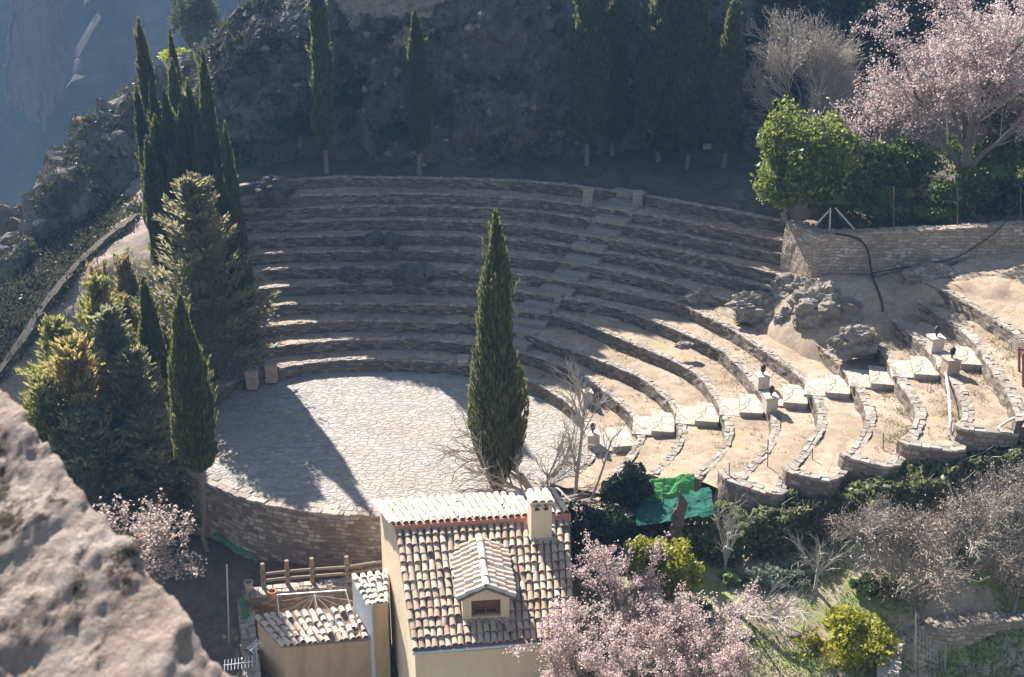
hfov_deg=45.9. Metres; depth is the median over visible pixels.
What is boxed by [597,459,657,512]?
ivy bush
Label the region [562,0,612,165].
cypress
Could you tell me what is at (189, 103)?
cypress
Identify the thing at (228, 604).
pole
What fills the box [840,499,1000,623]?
bare shrub
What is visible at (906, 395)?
seat wall
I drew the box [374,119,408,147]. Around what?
cliff bush
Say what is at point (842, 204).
bush
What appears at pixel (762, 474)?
terrace ground
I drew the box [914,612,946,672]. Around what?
wire fence
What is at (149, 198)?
cypress
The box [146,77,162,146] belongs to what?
cypress
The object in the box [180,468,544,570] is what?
retaining wall
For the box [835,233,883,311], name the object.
pipe
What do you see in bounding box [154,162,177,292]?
cypress
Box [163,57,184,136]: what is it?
cypress
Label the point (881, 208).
bush
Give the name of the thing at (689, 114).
cypress
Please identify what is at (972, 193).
bush
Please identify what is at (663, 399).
seat wall
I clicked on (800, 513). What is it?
hedge
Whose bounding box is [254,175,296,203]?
boulder
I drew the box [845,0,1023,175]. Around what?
almond tree
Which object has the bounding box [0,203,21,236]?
ridge outcrop
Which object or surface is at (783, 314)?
boulder
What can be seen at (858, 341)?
boulder
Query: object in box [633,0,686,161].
cypress
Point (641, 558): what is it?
yellow bush
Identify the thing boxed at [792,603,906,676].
citrus tree
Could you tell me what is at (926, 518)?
bare shrub
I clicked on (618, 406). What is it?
seat wall
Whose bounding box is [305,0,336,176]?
cypress
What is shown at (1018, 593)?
bare shrub
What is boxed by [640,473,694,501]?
shade net
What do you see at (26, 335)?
kerb wall
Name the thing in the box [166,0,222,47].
pine tree
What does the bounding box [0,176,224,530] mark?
hillside
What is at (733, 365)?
seat wall
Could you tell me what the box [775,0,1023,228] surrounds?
garden ground
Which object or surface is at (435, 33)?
cliff bush
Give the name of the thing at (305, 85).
cliff scrub
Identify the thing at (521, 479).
bare tree
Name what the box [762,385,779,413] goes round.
lamp post
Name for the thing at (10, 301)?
ditch scrub
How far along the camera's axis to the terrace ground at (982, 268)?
42.23 m
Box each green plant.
[686,595,712,611]
[717,568,747,587]
[847,570,901,598]
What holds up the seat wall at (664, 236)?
on the terrace ground at (751, 263)
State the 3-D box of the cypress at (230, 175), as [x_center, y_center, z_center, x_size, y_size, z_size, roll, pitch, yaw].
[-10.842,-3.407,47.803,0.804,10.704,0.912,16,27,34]
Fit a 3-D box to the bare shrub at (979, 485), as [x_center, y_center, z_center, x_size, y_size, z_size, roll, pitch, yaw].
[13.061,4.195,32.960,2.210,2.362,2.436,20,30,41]
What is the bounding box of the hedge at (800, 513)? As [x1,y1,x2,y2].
[570,438,1023,570]
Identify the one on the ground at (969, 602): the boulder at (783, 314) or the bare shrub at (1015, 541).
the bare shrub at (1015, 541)
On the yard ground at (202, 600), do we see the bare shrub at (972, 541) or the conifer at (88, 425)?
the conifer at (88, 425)
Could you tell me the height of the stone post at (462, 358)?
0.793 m
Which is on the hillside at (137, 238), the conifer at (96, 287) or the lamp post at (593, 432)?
the conifer at (96, 287)
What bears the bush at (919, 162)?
on the garden ground at (797, 211)
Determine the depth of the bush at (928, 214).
44.43 m
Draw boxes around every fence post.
[893,187,894,228]
[957,187,957,225]
[1020,187,1020,221]
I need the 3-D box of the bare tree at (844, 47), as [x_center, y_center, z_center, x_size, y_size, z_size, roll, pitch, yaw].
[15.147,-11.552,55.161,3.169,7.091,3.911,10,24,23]
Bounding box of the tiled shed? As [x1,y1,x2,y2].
[253,604,371,676]
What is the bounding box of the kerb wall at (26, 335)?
[0,214,138,377]
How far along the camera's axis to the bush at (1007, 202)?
44.71 m
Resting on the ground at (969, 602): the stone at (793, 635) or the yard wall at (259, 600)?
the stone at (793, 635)
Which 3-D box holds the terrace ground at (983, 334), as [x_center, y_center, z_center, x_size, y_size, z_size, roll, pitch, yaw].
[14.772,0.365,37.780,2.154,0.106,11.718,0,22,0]
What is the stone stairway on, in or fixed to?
on the terrace ground at (723, 290)
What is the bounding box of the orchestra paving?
[207,371,587,507]
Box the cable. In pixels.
[873,201,1018,272]
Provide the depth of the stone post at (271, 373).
46.15 m
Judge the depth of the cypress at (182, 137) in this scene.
47.41 m
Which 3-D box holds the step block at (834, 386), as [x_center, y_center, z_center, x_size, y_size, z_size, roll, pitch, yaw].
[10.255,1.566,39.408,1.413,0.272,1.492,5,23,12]
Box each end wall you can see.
[713,468,787,512]
[779,463,847,498]
[837,449,905,483]
[896,437,966,467]
[950,422,1018,451]
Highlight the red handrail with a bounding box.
[1017,346,1023,386]
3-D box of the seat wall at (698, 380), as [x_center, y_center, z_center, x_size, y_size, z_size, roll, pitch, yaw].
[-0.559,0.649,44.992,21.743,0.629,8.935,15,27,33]
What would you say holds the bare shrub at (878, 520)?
on the ground at (969, 602)
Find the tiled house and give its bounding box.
[371,487,574,676]
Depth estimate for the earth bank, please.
42.14 m
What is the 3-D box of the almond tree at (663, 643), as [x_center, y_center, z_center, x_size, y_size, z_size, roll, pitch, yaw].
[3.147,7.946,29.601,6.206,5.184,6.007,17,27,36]
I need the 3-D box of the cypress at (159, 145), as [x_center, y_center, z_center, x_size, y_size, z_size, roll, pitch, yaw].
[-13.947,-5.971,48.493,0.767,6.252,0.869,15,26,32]
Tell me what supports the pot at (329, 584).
on the yard wall at (259, 600)
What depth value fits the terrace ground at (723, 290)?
51.28 m
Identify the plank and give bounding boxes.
[239,645,249,671]
[245,627,253,651]
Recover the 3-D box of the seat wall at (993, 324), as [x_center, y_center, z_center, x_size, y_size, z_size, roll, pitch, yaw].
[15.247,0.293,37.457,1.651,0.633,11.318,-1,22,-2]
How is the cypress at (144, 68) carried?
on the hillside at (137, 238)
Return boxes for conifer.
[13,312,73,379]
[16,371,123,498]
[27,330,142,491]
[45,400,168,531]
[72,272,135,391]
[85,256,111,297]
[87,302,137,513]
[96,340,195,529]
[101,404,201,546]
[110,292,139,342]
[111,244,139,302]
[130,169,281,408]
[160,323,220,411]
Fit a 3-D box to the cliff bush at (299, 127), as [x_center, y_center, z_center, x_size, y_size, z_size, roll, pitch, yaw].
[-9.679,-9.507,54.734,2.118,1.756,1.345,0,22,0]
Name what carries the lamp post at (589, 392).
on the terrace ground at (610, 417)
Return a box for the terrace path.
[559,427,983,524]
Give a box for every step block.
[592,426,633,452]
[632,412,674,436]
[675,402,718,427]
[719,393,762,417]
[762,384,807,409]
[804,374,849,398]
[847,365,893,390]
[889,355,939,380]
[934,346,981,370]
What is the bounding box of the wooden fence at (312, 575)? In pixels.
[260,555,382,588]
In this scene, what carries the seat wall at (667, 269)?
on the terrace ground at (723, 290)
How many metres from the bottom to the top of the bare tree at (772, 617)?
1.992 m
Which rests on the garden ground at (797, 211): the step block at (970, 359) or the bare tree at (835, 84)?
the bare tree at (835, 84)
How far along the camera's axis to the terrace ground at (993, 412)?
35.76 m
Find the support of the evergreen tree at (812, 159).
on the garden ground at (797, 211)
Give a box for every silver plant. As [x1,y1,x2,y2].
[738,563,796,592]
[775,563,814,587]
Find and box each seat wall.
[212,356,596,494]
[215,336,646,494]
[227,203,780,265]
[229,318,687,478]
[239,175,785,232]
[241,191,782,251]
[246,217,781,284]
[248,232,771,292]
[250,248,732,307]
[253,265,827,467]
[254,281,780,479]
[257,300,734,491]
[816,344,876,454]
[874,342,926,439]
[891,318,974,423]
[917,300,1023,439]
[920,281,1023,356]
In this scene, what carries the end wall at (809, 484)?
on the terrace ground at (762, 474)
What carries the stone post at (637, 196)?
on the stone stairway
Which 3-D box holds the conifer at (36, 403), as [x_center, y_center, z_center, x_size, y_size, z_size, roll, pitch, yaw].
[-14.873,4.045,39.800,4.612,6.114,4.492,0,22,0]
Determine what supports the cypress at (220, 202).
on the hillside at (137, 238)
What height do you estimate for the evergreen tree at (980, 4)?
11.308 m
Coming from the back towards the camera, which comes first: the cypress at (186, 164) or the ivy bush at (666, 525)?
the cypress at (186, 164)
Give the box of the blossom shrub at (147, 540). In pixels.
[93,488,206,584]
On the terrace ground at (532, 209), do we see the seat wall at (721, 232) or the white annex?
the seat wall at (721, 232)
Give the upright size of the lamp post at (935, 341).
0.939 m
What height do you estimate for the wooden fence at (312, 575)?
1.090 m
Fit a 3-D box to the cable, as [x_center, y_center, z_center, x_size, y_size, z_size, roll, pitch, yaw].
[15.552,-3.599,43.419,5.137,2.570,0.191,-2,22,-5]
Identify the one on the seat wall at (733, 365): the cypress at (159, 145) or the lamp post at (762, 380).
the lamp post at (762, 380)
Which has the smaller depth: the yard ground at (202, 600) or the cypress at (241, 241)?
the yard ground at (202, 600)
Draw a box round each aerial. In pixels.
[224,656,252,676]
[249,640,261,676]
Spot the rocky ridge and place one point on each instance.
(42, 226)
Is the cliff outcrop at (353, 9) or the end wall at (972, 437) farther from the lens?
the cliff outcrop at (353, 9)
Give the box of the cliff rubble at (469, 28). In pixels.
[161,0,805,166]
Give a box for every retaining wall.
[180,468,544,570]
[780,220,1023,277]
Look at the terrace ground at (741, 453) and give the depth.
44.03 m
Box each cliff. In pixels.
[4,0,65,131]
[183,0,849,186]
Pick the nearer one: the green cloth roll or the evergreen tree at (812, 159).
the green cloth roll
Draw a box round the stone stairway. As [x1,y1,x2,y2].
[512,187,647,350]
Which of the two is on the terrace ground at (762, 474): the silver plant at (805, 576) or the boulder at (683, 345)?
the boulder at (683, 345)
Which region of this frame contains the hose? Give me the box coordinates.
[945,372,1023,435]
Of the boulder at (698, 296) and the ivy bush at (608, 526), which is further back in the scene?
the boulder at (698, 296)
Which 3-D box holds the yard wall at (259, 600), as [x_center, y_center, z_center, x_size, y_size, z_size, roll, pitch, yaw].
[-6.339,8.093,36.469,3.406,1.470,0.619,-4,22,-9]
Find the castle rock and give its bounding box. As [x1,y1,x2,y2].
[0,389,231,676]
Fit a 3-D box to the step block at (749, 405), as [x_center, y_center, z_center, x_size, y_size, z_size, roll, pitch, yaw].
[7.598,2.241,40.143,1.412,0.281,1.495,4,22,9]
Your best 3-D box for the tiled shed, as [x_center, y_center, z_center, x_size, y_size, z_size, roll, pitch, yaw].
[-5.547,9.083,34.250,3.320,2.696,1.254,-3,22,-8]
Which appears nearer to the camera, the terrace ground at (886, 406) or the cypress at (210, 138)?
the terrace ground at (886, 406)
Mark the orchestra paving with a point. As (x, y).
(357, 439)
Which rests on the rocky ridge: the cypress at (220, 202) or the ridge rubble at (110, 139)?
the ridge rubble at (110, 139)
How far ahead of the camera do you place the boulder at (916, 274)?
42.55 m
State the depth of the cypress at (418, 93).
52.79 m
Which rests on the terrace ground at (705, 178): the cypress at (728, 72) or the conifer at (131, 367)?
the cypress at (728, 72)
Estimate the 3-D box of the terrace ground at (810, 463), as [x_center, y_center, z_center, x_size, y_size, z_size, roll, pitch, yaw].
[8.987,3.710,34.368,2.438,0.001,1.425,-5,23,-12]
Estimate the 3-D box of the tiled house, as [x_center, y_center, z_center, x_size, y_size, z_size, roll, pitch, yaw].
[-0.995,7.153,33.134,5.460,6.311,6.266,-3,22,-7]
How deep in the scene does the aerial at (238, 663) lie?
33.12 m
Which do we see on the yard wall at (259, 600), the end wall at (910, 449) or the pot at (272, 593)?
the pot at (272, 593)
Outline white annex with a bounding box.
[351,569,391,676]
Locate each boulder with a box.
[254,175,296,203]
[336,266,368,283]
[362,230,384,247]
[384,231,401,251]
[389,262,440,284]
[674,341,693,349]
[679,286,713,306]
[725,290,775,324]
[760,310,774,324]
[770,272,814,300]
[773,307,791,324]
[786,280,862,328]
[792,314,802,329]
[826,324,883,361]
[900,262,956,285]
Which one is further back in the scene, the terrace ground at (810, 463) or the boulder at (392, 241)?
the boulder at (392, 241)
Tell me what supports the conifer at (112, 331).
on the hillside at (137, 238)
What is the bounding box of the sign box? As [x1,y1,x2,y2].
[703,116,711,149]
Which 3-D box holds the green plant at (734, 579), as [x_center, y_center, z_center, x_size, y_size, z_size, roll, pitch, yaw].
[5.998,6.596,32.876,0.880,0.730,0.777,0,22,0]
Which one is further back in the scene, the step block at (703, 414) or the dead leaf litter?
the step block at (703, 414)
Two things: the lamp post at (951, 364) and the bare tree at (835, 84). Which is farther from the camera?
the bare tree at (835, 84)
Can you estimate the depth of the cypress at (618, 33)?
53.71 m
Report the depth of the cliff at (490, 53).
55.09 m
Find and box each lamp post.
[581,382,593,405]
[585,423,600,450]
[754,364,771,389]
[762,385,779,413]
[925,326,946,353]
[940,347,962,375]
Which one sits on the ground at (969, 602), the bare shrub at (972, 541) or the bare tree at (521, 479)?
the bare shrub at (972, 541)
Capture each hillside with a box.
[0,0,679,206]
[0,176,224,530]
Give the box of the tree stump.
[667,491,687,549]
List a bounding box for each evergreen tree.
[743,0,803,111]
[750,94,865,218]
[756,166,810,220]
[778,0,862,94]
[784,0,963,108]
[905,0,1020,38]
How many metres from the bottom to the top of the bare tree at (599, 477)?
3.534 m
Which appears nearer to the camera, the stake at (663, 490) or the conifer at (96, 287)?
the stake at (663, 490)
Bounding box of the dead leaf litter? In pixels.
[625,494,1022,676]
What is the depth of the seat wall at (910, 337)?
37.65 m
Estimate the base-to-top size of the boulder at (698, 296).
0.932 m
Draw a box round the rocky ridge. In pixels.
[0,47,207,286]
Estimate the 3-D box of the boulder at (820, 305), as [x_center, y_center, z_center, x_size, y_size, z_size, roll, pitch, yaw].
[11.055,-1.158,42.678,2.560,1.978,2.403,0,22,0]
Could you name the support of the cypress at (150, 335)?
on the hillside at (137, 238)
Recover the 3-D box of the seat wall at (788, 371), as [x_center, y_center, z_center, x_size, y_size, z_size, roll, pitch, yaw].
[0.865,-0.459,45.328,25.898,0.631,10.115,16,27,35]
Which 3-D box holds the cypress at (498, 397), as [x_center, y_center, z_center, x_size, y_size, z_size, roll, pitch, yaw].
[-0.378,0.772,36.718,1.639,9.858,1.768,19,29,38]
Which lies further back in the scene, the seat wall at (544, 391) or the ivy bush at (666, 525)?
the seat wall at (544, 391)
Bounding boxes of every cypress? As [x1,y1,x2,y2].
[131,84,150,228]
[132,16,162,132]
[133,274,169,412]
[140,134,163,279]
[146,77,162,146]
[149,112,167,183]
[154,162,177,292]
[160,85,178,168]
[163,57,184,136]
[163,148,183,256]
[163,283,218,551]
[166,27,186,125]
[172,103,191,177]
[180,147,190,200]
[181,76,195,168]
[191,147,197,176]
[192,46,228,228]
[192,103,204,181]
[200,153,219,280]
[214,156,233,316]
[219,120,240,229]
[224,182,258,342]
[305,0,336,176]
[404,7,431,175]
[465,207,529,493]
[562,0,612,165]
[603,0,630,155]
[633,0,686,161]
[668,0,713,168]
[710,0,746,167]
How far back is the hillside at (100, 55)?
208.77 m
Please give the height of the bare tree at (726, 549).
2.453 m
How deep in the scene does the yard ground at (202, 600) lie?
37.66 m
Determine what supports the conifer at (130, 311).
on the hillside at (137, 238)
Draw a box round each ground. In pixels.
[0,204,140,360]
[114,519,397,676]
[211,349,636,493]
[231,331,675,473]
[235,139,781,217]
[242,187,783,237]
[242,204,768,249]
[246,216,780,272]
[247,230,762,283]
[249,245,739,297]
[251,261,862,473]
[254,278,814,487]
[255,294,768,487]
[257,313,722,477]
[572,493,1023,676]
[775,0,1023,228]
[784,460,840,479]
[843,358,911,459]
[882,337,960,444]
[899,433,966,449]
[901,317,1011,428]
[934,304,1023,426]
[950,250,1023,332]
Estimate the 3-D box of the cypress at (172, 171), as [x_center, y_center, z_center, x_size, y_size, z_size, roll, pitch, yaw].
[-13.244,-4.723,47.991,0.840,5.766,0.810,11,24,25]
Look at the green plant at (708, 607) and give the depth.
31.89 m
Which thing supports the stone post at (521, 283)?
on the terrace ground at (762, 474)
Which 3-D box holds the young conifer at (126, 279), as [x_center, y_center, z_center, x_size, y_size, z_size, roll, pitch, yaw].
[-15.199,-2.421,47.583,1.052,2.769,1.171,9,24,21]
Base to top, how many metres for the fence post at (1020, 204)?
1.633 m
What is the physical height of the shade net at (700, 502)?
0.564 m
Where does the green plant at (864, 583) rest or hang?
on the ground at (969, 602)
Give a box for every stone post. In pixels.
[244,366,258,389]
[264,360,277,382]
[457,354,468,363]
[515,280,525,285]
[582,187,593,204]
[631,190,642,207]
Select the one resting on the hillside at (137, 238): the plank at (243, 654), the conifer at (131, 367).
the conifer at (131, 367)
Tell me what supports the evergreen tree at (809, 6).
on the garden ground at (797, 211)
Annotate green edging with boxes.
[212,532,256,560]
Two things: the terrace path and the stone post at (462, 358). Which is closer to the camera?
the terrace path
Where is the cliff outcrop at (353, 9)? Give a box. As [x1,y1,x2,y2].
[334,0,441,55]
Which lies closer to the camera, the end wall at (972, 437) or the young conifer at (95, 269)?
the end wall at (972, 437)
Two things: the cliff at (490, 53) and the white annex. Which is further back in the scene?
the cliff at (490, 53)
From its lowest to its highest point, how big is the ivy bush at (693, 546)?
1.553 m
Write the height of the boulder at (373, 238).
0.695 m
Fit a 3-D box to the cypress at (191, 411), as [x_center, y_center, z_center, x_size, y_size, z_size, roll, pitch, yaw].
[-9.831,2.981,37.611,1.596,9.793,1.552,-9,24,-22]
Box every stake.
[663,477,664,504]
[767,439,768,466]
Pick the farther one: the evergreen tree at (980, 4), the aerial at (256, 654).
the evergreen tree at (980, 4)
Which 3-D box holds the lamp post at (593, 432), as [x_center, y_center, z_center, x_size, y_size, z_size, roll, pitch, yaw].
[2.691,3.234,40.428,0.469,0.936,0.483,-3,22,-8]
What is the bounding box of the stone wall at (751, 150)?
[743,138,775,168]
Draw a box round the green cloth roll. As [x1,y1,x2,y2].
[239,599,249,618]
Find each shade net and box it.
[635,487,713,525]
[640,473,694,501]
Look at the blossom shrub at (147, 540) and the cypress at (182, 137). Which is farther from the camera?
the cypress at (182, 137)
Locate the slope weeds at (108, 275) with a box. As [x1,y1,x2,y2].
[6,202,165,401]
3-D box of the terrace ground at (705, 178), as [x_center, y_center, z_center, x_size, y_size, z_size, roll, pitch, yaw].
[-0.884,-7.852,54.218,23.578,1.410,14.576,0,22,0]
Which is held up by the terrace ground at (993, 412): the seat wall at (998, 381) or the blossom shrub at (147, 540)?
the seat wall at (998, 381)
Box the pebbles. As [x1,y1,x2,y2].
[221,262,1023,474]
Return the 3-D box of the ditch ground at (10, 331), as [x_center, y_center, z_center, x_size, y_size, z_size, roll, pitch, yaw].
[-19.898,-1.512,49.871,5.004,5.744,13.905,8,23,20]
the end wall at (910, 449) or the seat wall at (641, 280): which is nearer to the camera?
the end wall at (910, 449)
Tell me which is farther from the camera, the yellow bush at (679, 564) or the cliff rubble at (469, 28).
the cliff rubble at (469, 28)
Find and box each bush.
[157,46,191,61]
[274,109,313,147]
[338,74,381,108]
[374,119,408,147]
[429,30,441,40]
[557,498,635,562]
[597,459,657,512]
[600,521,670,563]
[622,534,670,580]
[645,537,705,599]
[685,532,719,559]
[804,168,875,220]
[850,139,911,191]
[855,185,914,222]
[878,133,942,195]
[906,202,967,224]
[924,163,1002,215]
[932,127,1023,182]
[953,173,1012,212]
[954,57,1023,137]
[983,176,1023,215]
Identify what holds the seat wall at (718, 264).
on the terrace ground at (341, 232)
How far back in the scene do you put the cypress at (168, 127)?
48.10 m
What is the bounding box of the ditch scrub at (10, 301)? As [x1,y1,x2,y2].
[0,193,142,387]
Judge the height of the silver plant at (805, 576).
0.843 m
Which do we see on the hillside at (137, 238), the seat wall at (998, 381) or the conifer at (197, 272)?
the conifer at (197, 272)
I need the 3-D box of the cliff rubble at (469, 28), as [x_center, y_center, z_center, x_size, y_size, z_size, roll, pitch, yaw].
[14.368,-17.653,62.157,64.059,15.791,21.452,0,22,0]
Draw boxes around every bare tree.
[429,399,599,515]
[543,356,617,500]
[590,415,629,499]
[710,488,759,570]
[728,575,827,650]
[741,4,875,136]
[784,530,856,591]
[814,9,884,116]
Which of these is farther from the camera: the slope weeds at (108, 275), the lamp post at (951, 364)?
the slope weeds at (108, 275)
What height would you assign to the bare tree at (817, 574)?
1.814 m
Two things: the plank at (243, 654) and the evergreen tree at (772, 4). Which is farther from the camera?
the evergreen tree at (772, 4)
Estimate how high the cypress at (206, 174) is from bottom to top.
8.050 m
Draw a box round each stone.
[738,631,753,640]
[788,631,800,638]
[1011,667,1023,675]
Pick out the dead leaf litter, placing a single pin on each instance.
(765, 623)
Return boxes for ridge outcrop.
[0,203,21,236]
[0,228,43,256]
[93,173,129,202]
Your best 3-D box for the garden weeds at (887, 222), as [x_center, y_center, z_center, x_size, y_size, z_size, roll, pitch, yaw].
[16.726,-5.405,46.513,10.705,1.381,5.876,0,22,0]
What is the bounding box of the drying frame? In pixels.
[276,590,352,612]
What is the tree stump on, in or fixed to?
on the ground at (969, 602)
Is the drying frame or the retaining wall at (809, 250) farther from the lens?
the retaining wall at (809, 250)
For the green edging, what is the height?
0.350 m
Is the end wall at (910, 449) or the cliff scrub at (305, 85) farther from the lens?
the cliff scrub at (305, 85)
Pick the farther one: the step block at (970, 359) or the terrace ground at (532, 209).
the terrace ground at (532, 209)
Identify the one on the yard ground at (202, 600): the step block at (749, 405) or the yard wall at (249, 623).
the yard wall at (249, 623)
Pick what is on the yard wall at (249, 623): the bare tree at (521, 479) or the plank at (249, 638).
the plank at (249, 638)
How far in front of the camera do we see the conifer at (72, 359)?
39.13 m
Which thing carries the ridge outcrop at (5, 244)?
on the rocky ridge
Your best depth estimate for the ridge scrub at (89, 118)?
54.15 m
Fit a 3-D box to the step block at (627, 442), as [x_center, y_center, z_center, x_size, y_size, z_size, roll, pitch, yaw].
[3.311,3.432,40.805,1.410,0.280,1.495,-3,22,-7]
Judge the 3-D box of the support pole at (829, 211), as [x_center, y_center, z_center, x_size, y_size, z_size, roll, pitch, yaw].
[11.721,-4.324,43.929,1.525,0.822,0.356,0,22,0]
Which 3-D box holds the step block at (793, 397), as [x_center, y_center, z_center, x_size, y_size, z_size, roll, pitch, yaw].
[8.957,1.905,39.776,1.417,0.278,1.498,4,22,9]
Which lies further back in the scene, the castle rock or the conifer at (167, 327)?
the conifer at (167, 327)
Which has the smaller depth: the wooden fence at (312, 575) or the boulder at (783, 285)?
the wooden fence at (312, 575)
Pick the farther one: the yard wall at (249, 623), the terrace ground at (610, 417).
the terrace ground at (610, 417)
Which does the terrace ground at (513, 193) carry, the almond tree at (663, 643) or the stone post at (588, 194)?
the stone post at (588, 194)
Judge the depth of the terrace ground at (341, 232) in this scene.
52.32 m
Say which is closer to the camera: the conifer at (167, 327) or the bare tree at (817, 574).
the bare tree at (817, 574)
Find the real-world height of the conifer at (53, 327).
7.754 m
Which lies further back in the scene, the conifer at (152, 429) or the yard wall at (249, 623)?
the conifer at (152, 429)
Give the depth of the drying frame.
34.64 m
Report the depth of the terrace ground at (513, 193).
53.08 m
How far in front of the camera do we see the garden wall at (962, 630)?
31.12 m
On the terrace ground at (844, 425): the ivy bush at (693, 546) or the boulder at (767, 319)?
the boulder at (767, 319)
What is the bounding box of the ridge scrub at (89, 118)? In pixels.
[0,38,208,277]
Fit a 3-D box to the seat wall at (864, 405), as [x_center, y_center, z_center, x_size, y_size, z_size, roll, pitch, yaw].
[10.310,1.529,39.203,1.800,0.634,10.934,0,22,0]
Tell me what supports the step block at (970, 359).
on the terrace ground at (993, 412)
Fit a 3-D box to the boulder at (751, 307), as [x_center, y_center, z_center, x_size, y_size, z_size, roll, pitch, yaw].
[8.948,-1.134,44.886,1.943,1.309,1.658,9,24,21]
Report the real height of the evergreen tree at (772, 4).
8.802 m
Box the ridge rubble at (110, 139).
[19,46,197,272]
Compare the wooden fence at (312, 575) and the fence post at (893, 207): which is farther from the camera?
the fence post at (893, 207)
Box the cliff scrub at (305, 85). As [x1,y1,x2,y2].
[162,0,810,171]
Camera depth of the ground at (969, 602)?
31.89 m
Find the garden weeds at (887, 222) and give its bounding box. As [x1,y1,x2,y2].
[801,169,1023,229]
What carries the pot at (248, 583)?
on the yard wall at (259, 600)
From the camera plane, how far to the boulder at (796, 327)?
42.71 m
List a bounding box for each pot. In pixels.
[243,579,252,592]
[268,588,276,599]
[326,581,332,590]
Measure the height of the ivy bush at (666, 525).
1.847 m
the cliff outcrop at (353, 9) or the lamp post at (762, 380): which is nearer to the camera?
the lamp post at (762, 380)
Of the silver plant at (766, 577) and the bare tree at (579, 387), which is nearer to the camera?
the silver plant at (766, 577)
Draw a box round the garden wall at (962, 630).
[876,608,1023,676]
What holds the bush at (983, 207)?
on the garden ground at (797, 211)
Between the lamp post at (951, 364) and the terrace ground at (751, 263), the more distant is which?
the terrace ground at (751, 263)
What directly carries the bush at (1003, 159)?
on the garden ground at (797, 211)
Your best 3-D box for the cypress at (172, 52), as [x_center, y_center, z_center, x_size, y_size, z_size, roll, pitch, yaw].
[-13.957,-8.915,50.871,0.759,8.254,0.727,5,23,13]
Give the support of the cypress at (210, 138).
on the hillside at (137, 238)
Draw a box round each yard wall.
[238,598,260,676]
[242,576,352,614]
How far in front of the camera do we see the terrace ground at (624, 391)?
44.10 m
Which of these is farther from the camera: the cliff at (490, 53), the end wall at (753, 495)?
the cliff at (490, 53)
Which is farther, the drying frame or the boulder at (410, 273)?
the boulder at (410, 273)
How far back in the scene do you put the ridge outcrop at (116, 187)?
55.31 m
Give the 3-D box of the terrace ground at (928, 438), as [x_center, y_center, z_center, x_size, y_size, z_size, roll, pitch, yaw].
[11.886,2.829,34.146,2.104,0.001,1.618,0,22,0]
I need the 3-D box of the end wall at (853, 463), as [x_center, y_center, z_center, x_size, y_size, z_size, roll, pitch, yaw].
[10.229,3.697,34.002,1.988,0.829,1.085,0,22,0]
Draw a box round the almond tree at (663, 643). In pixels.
[502,529,764,676]
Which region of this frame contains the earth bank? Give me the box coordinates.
[714,272,1023,361]
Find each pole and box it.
[226,564,229,643]
[815,207,854,229]
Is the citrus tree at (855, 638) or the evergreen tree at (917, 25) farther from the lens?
the evergreen tree at (917, 25)
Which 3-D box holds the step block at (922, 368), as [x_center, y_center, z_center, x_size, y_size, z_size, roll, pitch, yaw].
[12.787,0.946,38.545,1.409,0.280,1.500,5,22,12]
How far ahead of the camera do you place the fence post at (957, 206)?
43.48 m
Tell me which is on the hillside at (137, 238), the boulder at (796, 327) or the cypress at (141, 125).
the cypress at (141, 125)
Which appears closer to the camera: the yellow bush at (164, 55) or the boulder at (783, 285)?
the boulder at (783, 285)
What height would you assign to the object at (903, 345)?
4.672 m
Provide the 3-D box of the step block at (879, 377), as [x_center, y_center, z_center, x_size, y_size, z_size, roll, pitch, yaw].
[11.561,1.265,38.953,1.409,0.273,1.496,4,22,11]
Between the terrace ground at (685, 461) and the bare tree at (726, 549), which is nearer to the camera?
the bare tree at (726, 549)
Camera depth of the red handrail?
35.90 m
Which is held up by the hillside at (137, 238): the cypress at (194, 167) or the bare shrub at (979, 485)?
the cypress at (194, 167)
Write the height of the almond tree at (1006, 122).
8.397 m
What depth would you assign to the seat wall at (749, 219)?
53.28 m
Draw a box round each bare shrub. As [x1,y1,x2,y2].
[821,492,906,563]
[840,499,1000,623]
[871,492,968,557]
[920,479,1023,568]
[941,455,1023,575]
[948,456,1023,520]
[980,543,1023,613]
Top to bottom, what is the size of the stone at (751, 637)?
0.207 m
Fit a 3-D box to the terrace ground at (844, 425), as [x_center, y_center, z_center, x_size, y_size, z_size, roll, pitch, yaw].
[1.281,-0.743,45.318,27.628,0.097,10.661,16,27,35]
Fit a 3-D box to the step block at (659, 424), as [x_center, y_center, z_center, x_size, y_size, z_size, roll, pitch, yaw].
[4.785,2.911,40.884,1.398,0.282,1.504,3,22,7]

